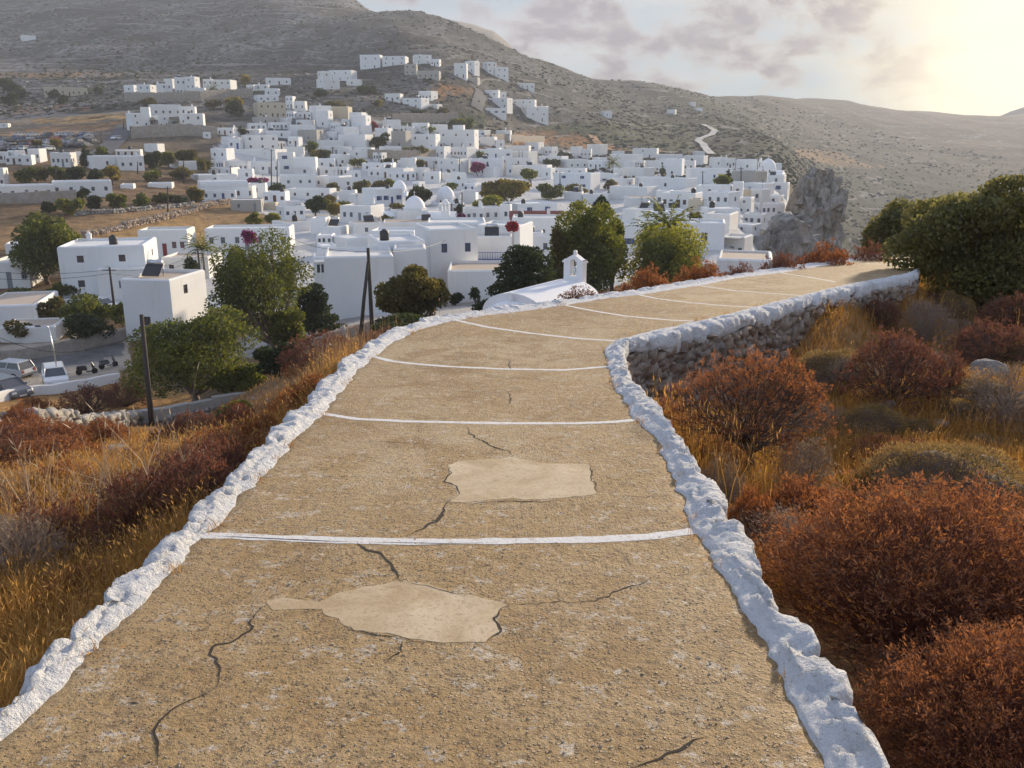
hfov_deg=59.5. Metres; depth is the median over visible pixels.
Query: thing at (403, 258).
house
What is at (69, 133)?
parked car
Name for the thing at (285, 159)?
house
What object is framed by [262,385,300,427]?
shrub
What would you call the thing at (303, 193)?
house
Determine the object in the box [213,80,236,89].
house
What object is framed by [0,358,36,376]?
parked car
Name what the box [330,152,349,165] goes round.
house
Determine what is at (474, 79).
house
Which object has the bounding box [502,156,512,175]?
house
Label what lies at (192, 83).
house
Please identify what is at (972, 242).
juniper
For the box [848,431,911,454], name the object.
shrub
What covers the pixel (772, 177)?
house
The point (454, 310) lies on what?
street
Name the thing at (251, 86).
house
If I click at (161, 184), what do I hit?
house
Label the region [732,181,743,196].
house
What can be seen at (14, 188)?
house
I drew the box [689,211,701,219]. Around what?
bush
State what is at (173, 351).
tree
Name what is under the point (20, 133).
parked car
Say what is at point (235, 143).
house
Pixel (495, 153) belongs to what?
house
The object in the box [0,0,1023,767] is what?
ground
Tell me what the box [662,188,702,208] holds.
house
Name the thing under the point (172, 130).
terrace wall
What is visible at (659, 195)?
house
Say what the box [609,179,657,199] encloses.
house
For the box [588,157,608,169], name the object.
house
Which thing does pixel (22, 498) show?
shrub
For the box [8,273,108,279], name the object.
overhead wire
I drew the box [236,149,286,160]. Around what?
house
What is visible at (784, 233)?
rock crag
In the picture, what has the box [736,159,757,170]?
house
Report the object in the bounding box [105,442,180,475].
shrub
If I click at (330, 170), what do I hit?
house
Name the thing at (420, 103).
house
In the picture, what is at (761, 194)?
house
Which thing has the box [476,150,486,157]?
bush
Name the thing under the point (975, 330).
shrub
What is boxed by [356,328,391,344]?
shrub
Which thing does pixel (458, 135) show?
house
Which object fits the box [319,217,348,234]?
house
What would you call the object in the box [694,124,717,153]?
lane
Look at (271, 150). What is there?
utility pole
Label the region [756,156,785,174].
domed church
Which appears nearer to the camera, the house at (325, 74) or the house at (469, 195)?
the house at (469, 195)
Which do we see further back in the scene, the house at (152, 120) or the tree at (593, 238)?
the house at (152, 120)
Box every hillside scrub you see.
[0,0,1023,255]
[586,89,924,229]
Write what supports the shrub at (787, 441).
on the ground at (968, 138)
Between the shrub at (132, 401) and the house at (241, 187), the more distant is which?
the house at (241, 187)
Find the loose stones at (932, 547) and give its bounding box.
[706,293,1015,763]
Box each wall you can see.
[0,190,76,203]
[0,327,126,359]
[0,373,120,401]
[1,407,143,428]
[74,201,194,215]
[80,198,230,237]
[124,88,252,101]
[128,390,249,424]
[129,123,217,137]
[300,320,378,350]
[302,325,346,369]
[367,149,435,159]
[391,112,457,122]
[484,134,544,141]
[626,277,919,411]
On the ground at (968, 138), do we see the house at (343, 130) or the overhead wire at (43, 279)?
the house at (343, 130)
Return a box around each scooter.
[76,361,97,374]
[98,355,117,368]
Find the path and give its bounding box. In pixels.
[0,253,919,767]
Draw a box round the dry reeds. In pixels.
[208,297,439,426]
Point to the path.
(528, 367)
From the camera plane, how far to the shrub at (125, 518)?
5.96 m
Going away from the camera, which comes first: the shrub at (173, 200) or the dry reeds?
the dry reeds
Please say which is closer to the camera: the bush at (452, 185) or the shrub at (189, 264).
the shrub at (189, 264)
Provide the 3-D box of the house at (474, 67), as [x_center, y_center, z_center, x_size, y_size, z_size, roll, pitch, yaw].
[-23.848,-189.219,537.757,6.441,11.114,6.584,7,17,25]
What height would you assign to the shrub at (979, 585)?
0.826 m
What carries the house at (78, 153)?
on the ground at (968, 138)
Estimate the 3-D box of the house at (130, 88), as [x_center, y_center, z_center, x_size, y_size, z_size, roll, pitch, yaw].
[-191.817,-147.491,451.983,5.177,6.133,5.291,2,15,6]
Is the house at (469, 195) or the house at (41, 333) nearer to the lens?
the house at (41, 333)
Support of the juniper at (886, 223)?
on the ground at (968, 138)
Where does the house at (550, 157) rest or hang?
on the ground at (968, 138)
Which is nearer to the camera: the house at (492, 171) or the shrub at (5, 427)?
the shrub at (5, 427)
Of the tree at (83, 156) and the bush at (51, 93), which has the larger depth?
the bush at (51, 93)
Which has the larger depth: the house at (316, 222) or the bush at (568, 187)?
the bush at (568, 187)
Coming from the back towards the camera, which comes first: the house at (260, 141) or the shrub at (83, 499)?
the house at (260, 141)
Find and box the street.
[315,305,476,333]
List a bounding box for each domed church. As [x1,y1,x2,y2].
[381,192,456,222]
[393,180,408,196]
[430,185,460,205]
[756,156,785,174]
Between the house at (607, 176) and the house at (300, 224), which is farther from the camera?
the house at (607, 176)
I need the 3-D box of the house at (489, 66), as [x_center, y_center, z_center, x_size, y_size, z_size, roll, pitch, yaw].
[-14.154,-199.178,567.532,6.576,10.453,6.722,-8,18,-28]
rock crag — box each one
[753,211,824,267]
[785,167,848,258]
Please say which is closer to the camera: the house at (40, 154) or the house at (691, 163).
the house at (40, 154)
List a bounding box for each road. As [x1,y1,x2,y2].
[89,124,129,154]
[275,118,300,140]
[471,85,485,111]
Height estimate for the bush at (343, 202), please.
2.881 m
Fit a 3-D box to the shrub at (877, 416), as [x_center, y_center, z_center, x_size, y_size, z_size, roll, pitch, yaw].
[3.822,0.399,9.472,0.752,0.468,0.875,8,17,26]
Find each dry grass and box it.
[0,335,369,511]
[0,371,330,726]
[652,283,1023,446]
[673,368,1023,663]
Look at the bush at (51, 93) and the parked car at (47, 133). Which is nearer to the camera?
the parked car at (47, 133)
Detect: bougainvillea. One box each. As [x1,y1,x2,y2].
[240,228,258,252]
[247,177,268,182]
[371,121,378,129]
[470,161,485,176]
[505,221,518,246]
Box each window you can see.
[77,256,83,262]
[78,280,84,286]
[118,255,125,261]
[144,317,150,324]
[183,284,186,293]
[317,264,323,272]
[441,244,446,252]
[465,243,470,251]
[701,233,707,240]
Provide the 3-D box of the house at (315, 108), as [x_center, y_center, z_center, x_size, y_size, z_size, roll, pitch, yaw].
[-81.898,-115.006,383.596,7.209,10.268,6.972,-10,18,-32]
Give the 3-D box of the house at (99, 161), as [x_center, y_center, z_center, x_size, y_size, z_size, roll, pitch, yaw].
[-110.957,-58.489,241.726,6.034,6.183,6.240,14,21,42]
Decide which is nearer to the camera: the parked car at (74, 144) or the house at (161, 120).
the parked car at (74, 144)
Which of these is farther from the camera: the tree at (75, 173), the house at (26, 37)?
the house at (26, 37)
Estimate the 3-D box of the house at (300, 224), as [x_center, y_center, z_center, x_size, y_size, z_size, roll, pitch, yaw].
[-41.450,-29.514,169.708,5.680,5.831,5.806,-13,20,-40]
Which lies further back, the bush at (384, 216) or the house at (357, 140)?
the house at (357, 140)
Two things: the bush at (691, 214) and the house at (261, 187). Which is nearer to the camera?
the bush at (691, 214)
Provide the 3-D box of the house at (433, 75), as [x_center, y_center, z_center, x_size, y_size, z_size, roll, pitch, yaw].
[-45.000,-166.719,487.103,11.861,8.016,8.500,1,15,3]
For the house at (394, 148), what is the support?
on the ground at (968, 138)
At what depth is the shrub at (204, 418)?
19.06 m
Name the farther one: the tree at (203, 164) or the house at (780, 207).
the tree at (203, 164)
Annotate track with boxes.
[588,134,665,151]
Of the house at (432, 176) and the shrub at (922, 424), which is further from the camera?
the house at (432, 176)
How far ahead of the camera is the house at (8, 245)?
138.11 m
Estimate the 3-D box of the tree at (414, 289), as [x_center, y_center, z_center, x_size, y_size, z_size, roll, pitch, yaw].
[-6.197,-5.156,55.998,5.010,4.785,4.362,0,15,0]
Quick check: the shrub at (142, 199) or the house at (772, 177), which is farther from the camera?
the house at (772, 177)
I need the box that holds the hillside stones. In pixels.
[0,0,750,158]
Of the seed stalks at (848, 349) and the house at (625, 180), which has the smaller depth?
the seed stalks at (848, 349)
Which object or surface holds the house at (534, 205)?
on the ground at (968, 138)
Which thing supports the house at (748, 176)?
on the ground at (968, 138)
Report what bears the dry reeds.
on the ground at (968, 138)
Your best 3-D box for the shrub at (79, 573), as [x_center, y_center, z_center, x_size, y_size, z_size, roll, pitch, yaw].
[-2.525,1.238,5.189,0.808,0.338,0.836,0,15,0]
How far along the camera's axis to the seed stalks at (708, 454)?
7.44 m
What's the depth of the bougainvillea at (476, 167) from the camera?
313.64 m
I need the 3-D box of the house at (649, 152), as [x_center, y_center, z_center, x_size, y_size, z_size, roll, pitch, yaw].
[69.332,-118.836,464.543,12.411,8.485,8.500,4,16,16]
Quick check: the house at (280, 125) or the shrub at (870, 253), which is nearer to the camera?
the shrub at (870, 253)
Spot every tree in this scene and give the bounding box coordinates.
[0,286,31,294]
[2,319,32,337]
[7,211,77,284]
[11,166,38,183]
[33,166,48,181]
[36,295,65,317]
[46,282,84,295]
[47,166,66,179]
[54,197,85,214]
[57,292,116,323]
[62,312,116,338]
[63,223,82,238]
[65,166,86,179]
[79,143,92,166]
[86,168,104,179]
[101,164,121,184]
[108,302,124,326]
[118,304,263,401]
[142,168,162,180]
[144,150,163,168]
[159,151,175,168]
[169,165,193,179]
[174,149,198,160]
[180,232,224,277]
[196,157,212,173]
[204,226,314,347]
[244,211,263,224]
[263,212,280,223]
[294,282,346,335]
[303,195,327,215]
[373,263,452,316]
[471,244,558,310]
[479,178,531,201]
[519,167,537,186]
[536,182,563,198]
[542,224,572,279]
[546,199,628,292]
[592,194,610,288]
[604,154,620,169]
[606,217,627,291]
[625,221,708,285]
[626,205,674,248]
[634,194,703,247]
[636,239,677,284]
[658,165,666,175]
[725,169,731,177]
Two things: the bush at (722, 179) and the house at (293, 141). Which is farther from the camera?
the house at (293, 141)
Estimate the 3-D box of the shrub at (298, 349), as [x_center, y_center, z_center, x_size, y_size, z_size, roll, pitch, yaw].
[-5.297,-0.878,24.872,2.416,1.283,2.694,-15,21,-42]
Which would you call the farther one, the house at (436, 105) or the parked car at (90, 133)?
the house at (436, 105)
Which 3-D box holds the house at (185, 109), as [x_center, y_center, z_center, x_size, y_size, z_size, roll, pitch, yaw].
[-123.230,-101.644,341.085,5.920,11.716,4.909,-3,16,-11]
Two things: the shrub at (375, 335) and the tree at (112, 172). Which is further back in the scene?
the tree at (112, 172)
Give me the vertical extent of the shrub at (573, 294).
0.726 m
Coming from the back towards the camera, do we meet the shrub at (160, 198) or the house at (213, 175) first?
the house at (213, 175)
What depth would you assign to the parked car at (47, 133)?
305.11 m
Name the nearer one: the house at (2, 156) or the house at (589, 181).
the house at (2, 156)
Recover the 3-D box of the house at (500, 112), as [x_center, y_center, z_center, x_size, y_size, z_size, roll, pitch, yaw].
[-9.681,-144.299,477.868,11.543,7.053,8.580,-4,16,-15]
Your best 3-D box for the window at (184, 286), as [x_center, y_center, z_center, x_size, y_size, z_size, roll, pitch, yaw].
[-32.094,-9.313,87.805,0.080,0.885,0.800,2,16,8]
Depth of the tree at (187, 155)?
258.18 m
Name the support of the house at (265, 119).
on the ground at (968, 138)
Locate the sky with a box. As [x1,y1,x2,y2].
[357,0,1023,115]
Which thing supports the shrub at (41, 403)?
on the ground at (968, 138)
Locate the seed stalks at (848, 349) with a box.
[770,338,958,412]
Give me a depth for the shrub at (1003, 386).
9.89 m
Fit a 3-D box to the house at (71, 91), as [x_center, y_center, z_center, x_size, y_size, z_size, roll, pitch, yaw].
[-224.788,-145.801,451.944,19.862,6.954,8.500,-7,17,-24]
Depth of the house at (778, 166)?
333.05 m
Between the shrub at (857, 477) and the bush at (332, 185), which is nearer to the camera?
the shrub at (857, 477)
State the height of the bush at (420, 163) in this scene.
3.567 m
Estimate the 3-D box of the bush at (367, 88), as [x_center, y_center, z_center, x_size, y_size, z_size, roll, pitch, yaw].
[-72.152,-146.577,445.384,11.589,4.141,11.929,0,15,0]
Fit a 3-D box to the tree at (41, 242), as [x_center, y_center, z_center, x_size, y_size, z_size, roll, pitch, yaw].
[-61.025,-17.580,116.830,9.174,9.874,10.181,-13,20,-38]
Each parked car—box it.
[0,135,11,138]
[0,145,9,150]
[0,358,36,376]
[0,373,33,398]
[4,142,17,145]
[11,146,23,149]
[12,132,25,136]
[12,135,25,138]
[13,139,26,143]
[18,145,29,150]
[26,132,39,135]
[26,135,36,138]
[35,135,47,138]
[40,132,53,135]
[41,361,69,384]
[42,142,49,145]
[43,146,55,150]
[48,135,61,138]
[55,132,63,136]
[62,135,75,138]
[63,132,74,135]
[64,142,75,146]
[72,142,80,146]
[73,139,85,141]
[80,142,92,146]
[83,132,95,135]
[83,136,95,139]
[87,139,99,143]
[97,296,115,307]
[110,135,121,139]
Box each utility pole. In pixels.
[103,267,116,323]
[139,314,154,426]
[164,186,170,211]
[192,250,203,268]
[269,149,273,184]
[359,262,368,337]
[366,248,373,332]
[461,192,462,216]
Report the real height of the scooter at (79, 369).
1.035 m
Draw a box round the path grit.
[58,378,779,767]
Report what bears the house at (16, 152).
on the ground at (968, 138)
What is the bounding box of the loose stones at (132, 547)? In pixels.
[4,380,294,668]
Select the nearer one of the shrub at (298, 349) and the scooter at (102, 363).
the shrub at (298, 349)
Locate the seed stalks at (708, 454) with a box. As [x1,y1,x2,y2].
[647,375,838,516]
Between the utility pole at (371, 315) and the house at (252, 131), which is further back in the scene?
the house at (252, 131)
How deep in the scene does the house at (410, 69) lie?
493.41 m
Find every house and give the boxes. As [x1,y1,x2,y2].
[0,123,10,127]
[0,151,8,162]
[0,167,9,183]
[0,174,54,192]
[0,256,43,288]
[0,291,58,326]
[0,317,67,342]
[5,156,21,164]
[5,241,17,253]
[7,150,25,155]
[20,35,35,40]
[21,155,35,164]
[27,148,47,162]
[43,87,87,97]
[50,146,77,166]
[51,179,112,196]
[57,232,158,297]
[75,151,80,163]
[84,155,116,168]
[96,262,164,298]
[115,146,142,155]
[116,152,144,170]
[120,183,135,188]
[120,259,208,340]
[123,85,136,91]
[125,110,142,130]
[136,80,156,92]
[137,226,196,257]
[140,107,150,125]
[144,141,164,151]
[147,182,173,188]
[148,104,180,116]
[150,117,157,124]
[153,116,168,124]
[156,81,172,92]
[161,252,221,278]
[164,79,174,88]
[168,120,179,123]
[169,160,196,169]
[174,73,185,91]
[178,101,196,123]
[183,111,205,125]
[184,73,199,90]
[191,170,236,180]
[195,86,205,90]
[197,180,248,197]
[202,132,210,138]
[203,77,213,90]
[204,180,237,199]
[204,224,294,250]
[208,167,239,174]
[210,148,234,159]
[211,160,223,166]
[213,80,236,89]
[217,125,243,135]
[221,136,237,144]
[224,161,247,168]
[228,138,242,148]
[230,198,264,211]
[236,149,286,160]
[238,161,254,179]
[241,135,278,148]
[245,126,262,134]
[246,80,256,90]
[247,121,266,130]
[248,174,267,197]
[248,185,256,197]
[251,157,279,174]
[252,114,279,125]
[253,100,285,117]
[254,83,269,90]
[254,95,278,101]
[263,188,289,204]
[264,202,278,209]
[265,78,290,84]
[265,88,279,95]
[265,126,290,137]
[268,122,287,129]
[272,211,310,231]
[276,205,305,219]
[277,116,291,123]
[277,151,294,173]
[278,141,285,148]
[279,174,315,187]
[285,96,295,108]
[285,200,301,204]
[286,111,296,117]
[286,144,305,156]
[287,121,314,135]
[288,135,302,146]
[288,187,336,199]
[293,99,306,111]
[293,154,318,175]
[296,118,314,124]
[297,110,311,118]
[297,130,321,142]
[298,130,323,141]
[309,103,331,120]
[310,216,330,233]
[312,253,325,294]
[316,75,339,88]
[316,110,332,127]
[316,138,343,145]
[316,175,351,186]
[316,233,334,242]
[317,70,329,78]
[317,242,336,252]
[318,158,335,166]
[318,162,337,175]
[319,143,351,153]
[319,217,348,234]
[323,175,353,188]
[324,246,393,319]
[326,131,336,136]
[329,70,356,80]
[330,123,340,130]
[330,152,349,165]
[331,102,351,118]
[333,234,367,246]
[335,123,358,134]
[335,166,352,174]
[337,164,349,174]
[338,135,372,146]
[339,186,356,200]
[340,194,383,221]
[341,119,350,126]
[346,79,361,85]
[346,147,367,157]
[347,170,360,179]
[348,213,382,235]
[349,110,366,125]
[349,193,361,202]
[351,114,370,126]
[354,147,374,149]
[357,120,371,134]
[360,54,381,69]
[362,158,395,170]
[362,184,402,205]
[367,229,424,253]
[368,164,412,177]
[370,227,414,234]
[373,152,386,160]
[375,126,391,138]
[379,146,400,150]
[382,56,408,66]
[382,117,400,129]
[383,124,392,130]
[383,212,430,226]
[385,92,402,102]
[389,167,415,180]
[391,129,410,148]
[391,205,427,218]
[393,244,425,277]
[399,124,416,133]
[400,158,416,167]
[402,95,428,108]
[404,62,417,74]
[411,134,439,148]
[411,157,439,168]
[412,123,429,133]
[412,181,424,188]
[413,54,431,63]
[413,165,429,180]
[415,222,477,288]
[417,70,440,80]
[419,91,437,100]
[424,171,440,182]
[426,144,450,158]
[426,207,438,210]
[427,217,485,227]
[429,102,441,108]
[429,122,447,131]
[430,59,440,66]
[437,158,468,172]
[438,125,478,148]
[438,198,464,210]
[442,170,465,180]
[446,176,475,189]
[447,260,504,302]
[451,144,475,158]
[453,192,459,199]
[454,63,467,80]
[461,189,475,203]
[463,183,480,192]
[463,200,484,218]
[465,59,479,75]
[468,75,479,85]
[469,155,502,175]
[476,149,511,157]
[477,220,532,248]
[478,223,511,259]
[479,130,489,136]
[480,135,496,146]
[481,202,498,221]
[483,61,496,74]
[483,164,499,176]
[484,90,499,97]
[485,107,505,119]
[488,98,512,113]
[494,65,507,81]
[495,140,504,148]
[496,128,511,140]
[499,204,511,220]
[500,92,505,97]
[500,158,530,163]
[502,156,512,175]
[502,199,556,210]
[505,145,530,150]
[509,209,564,220]
[512,151,537,163]
[512,211,563,232]
[513,98,536,107]
[513,161,551,175]
[517,82,534,93]
[521,103,548,124]
[524,142,543,153]
[533,226,542,234]
[533,233,551,255]
[538,153,567,160]
[542,168,554,179]
[543,147,557,155]
[553,168,599,190]
[555,168,586,172]
[559,159,588,167]
[564,186,583,200]
[570,145,582,154]
[581,149,591,157]
[583,189,609,200]
[587,144,607,155]
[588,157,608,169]
[592,154,606,159]
[600,109,611,118]
[600,170,619,179]
[607,220,640,251]
[609,154,642,167]
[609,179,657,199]
[610,168,622,175]
[610,175,634,184]
[612,151,623,153]
[622,164,654,177]
[623,197,667,219]
[624,161,635,166]
[624,196,655,207]
[633,146,658,157]
[635,160,645,166]
[635,173,668,184]
[635,202,688,232]
[640,174,697,189]
[645,160,657,168]
[656,154,682,159]
[656,190,672,201]
[658,158,667,175]
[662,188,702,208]
[664,158,684,176]
[667,109,676,114]
[668,201,684,209]
[683,155,707,164]
[684,158,695,171]
[686,168,732,182]
[688,198,703,211]
[689,205,724,252]
[693,151,704,154]
[696,184,732,198]
[699,201,740,222]
[707,190,739,207]
[707,211,738,234]
[709,155,724,167]
[716,250,772,275]
[720,155,735,168]
[724,229,752,249]
[731,170,766,183]
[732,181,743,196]
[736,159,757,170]
[738,222,760,237]
[739,187,754,212]
[743,189,751,195]
[743,202,766,229]
[744,182,774,194]
[751,179,770,201]
[754,202,776,220]
[767,170,786,182]
[770,194,783,202]
[771,182,789,200]
[775,163,781,169]
[776,196,785,213]
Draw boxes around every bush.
[0,78,21,91]
[0,91,19,105]
[16,87,26,98]
[30,139,42,145]
[46,89,59,97]
[49,138,61,148]
[54,94,68,104]
[93,86,103,93]
[94,145,108,154]
[138,97,157,106]
[204,99,222,107]
[206,363,267,393]
[215,398,254,426]
[223,96,244,106]
[224,100,244,115]
[237,126,247,134]
[241,74,250,85]
[252,341,299,378]
[267,308,306,347]
[268,182,285,190]
[302,141,317,152]
[309,148,322,157]
[313,88,329,96]
[318,149,331,157]
[323,194,335,209]
[324,100,346,105]
[326,182,339,190]
[326,202,340,215]
[337,201,350,204]
[348,158,367,166]
[352,179,370,192]
[356,85,378,92]
[369,132,389,146]
[370,180,386,186]
[371,312,423,334]
[373,99,383,106]
[381,157,397,162]
[381,214,393,220]
[385,178,394,186]
[389,202,402,208]
[405,185,432,201]
[410,109,426,113]
[410,145,428,152]
[416,159,425,166]
[421,126,435,131]
[436,107,449,113]
[442,182,457,189]
[449,118,467,125]
[453,203,464,213]
[465,118,474,127]
[472,194,504,206]
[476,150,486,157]
[542,158,561,167]
[557,150,573,158]
[564,183,588,192]
[602,178,616,189]
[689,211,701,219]
[713,174,733,183]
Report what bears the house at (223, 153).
on the ground at (968, 138)
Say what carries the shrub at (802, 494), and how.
on the ground at (968, 138)
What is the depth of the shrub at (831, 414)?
9.73 m
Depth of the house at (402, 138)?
357.12 m
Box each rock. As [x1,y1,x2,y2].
[105,444,127,451]
[882,400,896,410]
[966,358,1009,378]
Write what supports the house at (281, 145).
on the ground at (968, 138)
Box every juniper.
[859,197,934,284]
[880,174,1023,309]
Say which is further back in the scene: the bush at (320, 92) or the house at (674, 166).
the bush at (320, 92)
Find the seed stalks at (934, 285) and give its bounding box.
[870,270,1022,351]
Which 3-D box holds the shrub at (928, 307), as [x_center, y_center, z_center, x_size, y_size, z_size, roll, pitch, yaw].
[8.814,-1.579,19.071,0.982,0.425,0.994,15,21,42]
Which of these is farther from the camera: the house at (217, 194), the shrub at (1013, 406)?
the house at (217, 194)
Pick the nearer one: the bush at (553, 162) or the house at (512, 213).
the house at (512, 213)
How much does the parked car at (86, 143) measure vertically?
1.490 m
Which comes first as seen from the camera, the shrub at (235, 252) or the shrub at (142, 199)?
the shrub at (235, 252)
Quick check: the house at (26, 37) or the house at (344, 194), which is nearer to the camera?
the house at (344, 194)
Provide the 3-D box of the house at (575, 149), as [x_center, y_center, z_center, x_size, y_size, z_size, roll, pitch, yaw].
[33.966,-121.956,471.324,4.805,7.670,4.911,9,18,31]
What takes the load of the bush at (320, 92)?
on the ground at (968, 138)
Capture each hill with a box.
[452,20,511,47]
[1001,107,1023,115]
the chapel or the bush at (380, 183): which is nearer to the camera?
the chapel
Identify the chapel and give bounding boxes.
[483,250,598,308]
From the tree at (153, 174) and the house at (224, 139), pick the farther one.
the house at (224, 139)
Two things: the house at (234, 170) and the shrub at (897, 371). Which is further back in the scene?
the house at (234, 170)
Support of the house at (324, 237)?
on the ground at (968, 138)
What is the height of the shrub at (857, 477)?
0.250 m
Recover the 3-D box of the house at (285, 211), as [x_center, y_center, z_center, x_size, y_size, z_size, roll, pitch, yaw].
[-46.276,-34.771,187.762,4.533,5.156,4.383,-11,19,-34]
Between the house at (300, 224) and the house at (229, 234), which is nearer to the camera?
the house at (229, 234)
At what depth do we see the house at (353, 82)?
463.71 m
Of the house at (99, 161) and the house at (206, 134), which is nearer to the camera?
the house at (99, 161)
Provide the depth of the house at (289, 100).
397.90 m
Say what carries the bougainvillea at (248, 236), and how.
on the ground at (968, 138)
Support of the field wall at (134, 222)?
on the ground at (968, 138)
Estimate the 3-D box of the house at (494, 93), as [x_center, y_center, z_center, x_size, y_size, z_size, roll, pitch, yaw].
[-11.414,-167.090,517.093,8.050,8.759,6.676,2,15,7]
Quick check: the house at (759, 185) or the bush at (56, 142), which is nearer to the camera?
the house at (759, 185)
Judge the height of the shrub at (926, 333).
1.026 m
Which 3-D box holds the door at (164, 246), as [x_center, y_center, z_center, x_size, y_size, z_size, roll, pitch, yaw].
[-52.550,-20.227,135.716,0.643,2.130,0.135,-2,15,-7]
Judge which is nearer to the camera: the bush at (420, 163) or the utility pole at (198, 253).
the utility pole at (198, 253)
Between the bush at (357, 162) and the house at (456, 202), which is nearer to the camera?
the house at (456, 202)
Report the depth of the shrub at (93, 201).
173.24 m
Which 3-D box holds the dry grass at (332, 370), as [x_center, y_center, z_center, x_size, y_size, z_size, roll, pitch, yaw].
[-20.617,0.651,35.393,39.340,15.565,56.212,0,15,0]
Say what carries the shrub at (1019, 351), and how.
on the ground at (968, 138)
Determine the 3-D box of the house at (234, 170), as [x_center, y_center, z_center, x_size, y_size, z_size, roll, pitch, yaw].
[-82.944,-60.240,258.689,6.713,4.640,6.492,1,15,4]
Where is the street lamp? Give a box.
[35,325,56,365]
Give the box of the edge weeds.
[80,302,812,681]
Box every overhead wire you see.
[0,269,108,273]
[1,332,140,352]
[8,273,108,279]
[120,253,196,270]
[280,232,366,251]
[370,240,445,251]
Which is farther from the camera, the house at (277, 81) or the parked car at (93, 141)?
the house at (277, 81)
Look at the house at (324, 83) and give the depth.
447.08 m
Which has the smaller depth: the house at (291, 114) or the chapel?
the chapel
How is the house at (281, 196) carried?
on the ground at (968, 138)
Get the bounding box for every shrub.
[0,398,43,423]
[0,413,95,447]
[0,415,57,442]
[0,416,20,439]
[0,430,38,470]
[0,432,108,475]
[0,471,31,494]
[0,487,63,523]
[0,503,75,601]
[0,513,83,580]
[3,493,100,568]
[3,559,129,636]
[14,396,54,408]
[18,452,96,502]
[40,201,56,213]
[48,488,102,526]
[53,381,123,414]
[55,465,146,504]
[64,512,176,568]
[76,188,90,198]
[77,422,104,435]
[79,415,131,444]
[81,465,179,548]
[85,195,102,209]
[95,429,138,443]
[102,377,146,408]
[105,193,128,208]
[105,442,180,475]
[107,442,158,462]
[107,497,154,557]
[131,441,247,490]
[132,192,150,205]
[142,423,192,446]
[142,441,233,533]
[151,192,172,204]
[155,420,265,468]
[165,194,188,205]
[165,407,221,439]
[170,471,228,513]
[182,256,198,268]
[186,186,204,201]
[190,431,247,478]
[205,401,261,438]
[226,245,251,268]
[233,407,279,451]
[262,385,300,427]
[274,328,363,375]
[284,364,302,378]
[286,370,328,409]
[293,345,343,371]
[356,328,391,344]
[449,292,464,305]
[468,286,480,303]
[554,284,605,299]
[614,261,671,291]
[657,395,682,428]
[660,343,850,470]
[670,255,727,282]
[670,411,738,448]
[685,434,745,469]
[701,450,745,513]
[721,259,753,275]
[722,470,768,493]
[727,481,780,545]
[727,501,828,589]
[746,509,822,560]
[748,472,854,546]
[750,465,1023,757]
[756,388,791,419]
[759,251,806,269]
[761,429,820,457]
[765,435,850,501]
[773,388,801,412]
[785,347,873,397]
[786,346,882,374]
[787,399,847,432]
[792,251,815,264]
[799,238,856,265]
[820,354,868,393]
[830,324,961,414]
[834,402,909,439]
[836,472,872,498]
[844,440,890,469]
[847,236,892,261]
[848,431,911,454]
[848,615,1023,767]
[856,440,1023,513]
[857,567,938,609]
[861,296,904,334]
[862,488,957,540]
[894,296,958,347]
[899,298,943,319]
[903,436,929,445]
[906,417,938,440]
[913,350,966,372]
[919,530,1023,701]
[924,349,970,394]
[926,293,943,303]
[932,290,977,327]
[932,316,1023,368]
[932,397,985,425]
[938,375,1021,410]
[939,510,1023,548]
[948,318,976,331]
[956,327,1022,358]
[961,360,1023,422]
[961,432,1011,450]
[965,390,1023,438]
[968,349,1002,364]
[972,290,1023,331]
[975,297,990,315]
[996,309,1023,327]
[1000,341,1023,365]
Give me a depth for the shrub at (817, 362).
11.08 m
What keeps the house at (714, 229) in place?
on the ground at (968, 138)
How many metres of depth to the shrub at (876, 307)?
17.67 m
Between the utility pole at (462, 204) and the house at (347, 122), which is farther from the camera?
the house at (347, 122)
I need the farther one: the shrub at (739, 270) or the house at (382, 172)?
the house at (382, 172)
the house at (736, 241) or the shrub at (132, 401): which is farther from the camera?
the house at (736, 241)
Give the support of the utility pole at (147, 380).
on the ground at (968, 138)
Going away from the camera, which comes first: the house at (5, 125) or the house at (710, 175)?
the house at (710, 175)
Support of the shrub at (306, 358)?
on the ground at (968, 138)
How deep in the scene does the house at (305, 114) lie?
381.85 m
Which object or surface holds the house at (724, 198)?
on the ground at (968, 138)
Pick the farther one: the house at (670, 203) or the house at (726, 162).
the house at (726, 162)
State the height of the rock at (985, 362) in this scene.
0.351 m
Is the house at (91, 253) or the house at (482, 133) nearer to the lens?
the house at (91, 253)
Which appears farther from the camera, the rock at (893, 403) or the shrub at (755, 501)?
the rock at (893, 403)
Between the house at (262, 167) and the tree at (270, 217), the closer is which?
the tree at (270, 217)
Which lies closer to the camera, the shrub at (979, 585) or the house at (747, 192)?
the shrub at (979, 585)
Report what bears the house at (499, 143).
on the ground at (968, 138)
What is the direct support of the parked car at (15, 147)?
on the ground at (968, 138)
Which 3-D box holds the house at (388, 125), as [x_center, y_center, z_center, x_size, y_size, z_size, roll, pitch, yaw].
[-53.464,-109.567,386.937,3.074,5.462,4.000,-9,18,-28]
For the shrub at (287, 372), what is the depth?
41.29 m
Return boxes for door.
[6,272,12,287]
[162,243,166,256]
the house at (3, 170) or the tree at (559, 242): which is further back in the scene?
the house at (3, 170)

